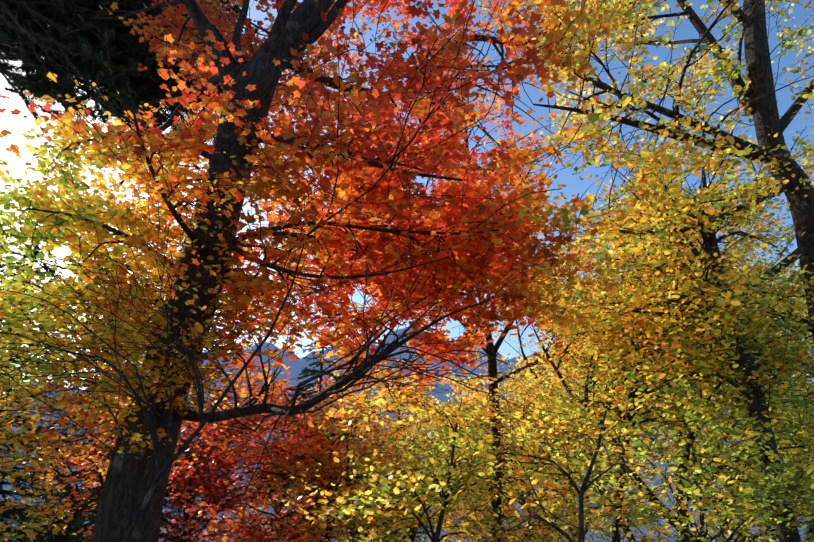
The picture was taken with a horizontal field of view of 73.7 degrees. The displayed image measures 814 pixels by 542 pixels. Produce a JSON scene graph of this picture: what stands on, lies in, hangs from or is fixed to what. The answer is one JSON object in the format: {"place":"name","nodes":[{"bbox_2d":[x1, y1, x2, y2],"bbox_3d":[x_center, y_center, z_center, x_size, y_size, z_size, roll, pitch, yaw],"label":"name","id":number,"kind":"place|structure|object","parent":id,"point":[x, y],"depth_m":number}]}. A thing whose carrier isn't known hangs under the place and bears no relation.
{"place":"outdoors","nodes":[
{"label":"outdoors","id":0,"kind":"place"},
{"bbox_2d":[0,281,95,541],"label":"fir","id":1,"kind":"object","parent":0,"point":[69,537],"depth_m":8.07},
{"bbox_2d":[0,222,99,541],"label":"fir","id":2,"kind":"object","parent":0,"point":[2,482],"depth_m":10.02},
{"bbox_2d":[0,212,148,481],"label":"tree","id":3,"kind":"object","parent":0,"point":[43,463],"depth_m":5.21},
{"bbox_2d":[2,257,168,541],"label":"tree","id":4,"kind":"object","parent":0,"point":[75,539],"depth_m":18.10},
{"bbox_2d":[0,384,201,541],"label":"maple","id":5,"kind":"object","parent":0,"point":[33,534],"depth_m":6.61},
{"bbox_2d":[8,274,203,541],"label":"tree","id":6,"kind":"object","parent":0,"point":[165,500],"depth_m":14.50},
{"bbox_2d":[23,335,226,541],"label":"tree","id":7,"kind":"object","parent":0,"point":[94,516],"depth_m":11.42},
{"bbox_2d":[0,0,262,154],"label":"tree","id":8,"kind":"object","parent":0,"point":[109,27],"depth_m":10.58},
{"bbox_2d":[0,149,339,541],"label":"tree","id":9,"kind":"object","parent":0,"point":[16,322],"depth_m":4.42},
{"bbox_2d":[39,351,363,541],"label":"maple","id":10,"kind":"object","parent":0,"point":[215,498],"depth_m":10.39},
{"bbox_2d":[190,361,402,536],"bbox_3d":[-3.110,6.640,13.688,6.118,8.620,4.898,1,-25,-1],"label":"maple","id":11,"kind":"object","parent":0,"point":[283,387],"depth_m":14.25},
{"bbox_2d":[160,368,437,541],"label":"maple","id":12,"kind":"object","parent":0,"point":[251,516],"depth_m":7.91},
{"bbox_2d":[240,322,375,539],"bbox_3d":[-3.570,7.902,19.394,6.173,13.499,6.102,1,-25,-1],"label":"fir","id":13,"kind":"object","parent":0,"point":[313,362],"depth_m":21.04},
{"bbox_2d":[244,359,394,541],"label":"fir","id":14,"kind":"object","parent":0,"point":[309,371],"depth_m":10.35},
{"bbox_2d":[0,0,701,541],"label":"maple","id":15,"kind":"object","parent":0,"point":[452,210],"depth_m":5.11},
{"bbox_2d":[223,360,480,541],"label":"tree","id":16,"kind":"object","parent":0,"point":[300,484],"depth_m":8.78},
{"bbox_2d":[261,355,501,541],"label":"maple","id":17,"kind":"object","parent":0,"point":[376,429],"depth_m":11.49},
{"bbox_2d":[346,354,450,541],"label":"fir","id":18,"kind":"object","parent":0,"point":[418,532],"depth_m":23.91},
{"bbox_2d":[0,328,807,541],"bbox_3d":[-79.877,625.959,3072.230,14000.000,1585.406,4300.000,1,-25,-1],"label":"mountains","id":19,"kind":"structure","parent":0,"point":[296,366],"depth_m":2985.47},
{"bbox_2d":[0,0,813,389],"label":"sky","id":20,"kind":"structure","parent":0,"point":[573,183]},
{"bbox_2d":[333,373,506,541],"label":"tree","id":21,"kind":"object","parent":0,"point":[411,433],"depth_m":14.10},
{"bbox_2d":[350,378,528,541],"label":"maple","id":22,"kind":"object","parent":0,"point":[449,528],"depth_m":17.11},
{"bbox_2d":[273,344,609,541],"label":"tree","id":23,"kind":"object","parent":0,"point":[381,498],"depth_m":5.76},
{"bbox_2d":[309,0,650,541],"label":"maple","id":24,"kind":"object","parent":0,"point":[497,103],"depth_m":10.41},
{"bbox_2d":[415,339,604,541],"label":"tree","id":25,"kind":"object","parent":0,"point":[510,379],"depth_m":18.57},
{"bbox_2d":[388,338,647,541],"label":"tree","id":26,"kind":"object","parent":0,"point":[557,484],"depth_m":8.06},
{"bbox_2d":[413,363,667,541],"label":"tree","id":27,"kind":"object","parent":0,"point":[552,504],"depth_m":10.85},
{"bbox_2d":[441,250,671,541],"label":"tree","id":28,"kind":"object","parent":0,"point":[592,432],"depth_m":11.65},
{"bbox_2d":[417,356,751,541],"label":"tree","id":29,"kind":"object","parent":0,"point":[490,441],"depth_m":5.03},
{"bbox_2d":[507,255,693,541],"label":"tree","id":30,"kind":"object","parent":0,"point":[648,473],"depth_m":13.54},
{"bbox_2d":[416,0,813,400],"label":"tree","id":31,"kind":"object","parent":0,"point":[592,30],"depth_m":6.88},
{"bbox_2d":[530,190,793,541],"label":"tree","id":32,"kind":"object","parent":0,"point":[605,356],"depth_m":8.00},
{"bbox_2d":[513,233,813,541],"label":"tree","id":33,"kind":"object","parent":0,"point":[678,408],"depth_m":7.70},
{"bbox_2d":[550,116,790,541],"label":"tree","id":34,"kind":"object","parent":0,"point":[624,199],"depth_m":9.11},
{"bbox_2d":[540,325,813,541],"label":"tree","id":35,"kind":"object","parent":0,"point":[748,489],"depth_m":5.86},
{"bbox_2d":[547,133,813,541],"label":"tree","id":36,"kind":"object","parent":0,"point":[694,353],"depth_m":6.37},
{"bbox_2d":[618,190,813,541],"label":"tree","id":37,"kind":"object","parent":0,"point":[777,445],"depth_m":9.50},
{"bbox_2d":[647,242,813,526],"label":"tree","id":38,"kind":"object","parent":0,"point":[804,409],"depth_m":12.63},
{"bbox_2d":[649,283,813,541],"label":"tree","id":39,"kind":"object","parent":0,"point":[771,407],"depth_m":15.60},
{"bbox_2d":[709,414,813,541],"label":"tree","id":40,"kind":"object","parent":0,"point":[803,527],"depth_m":6.19}
]}

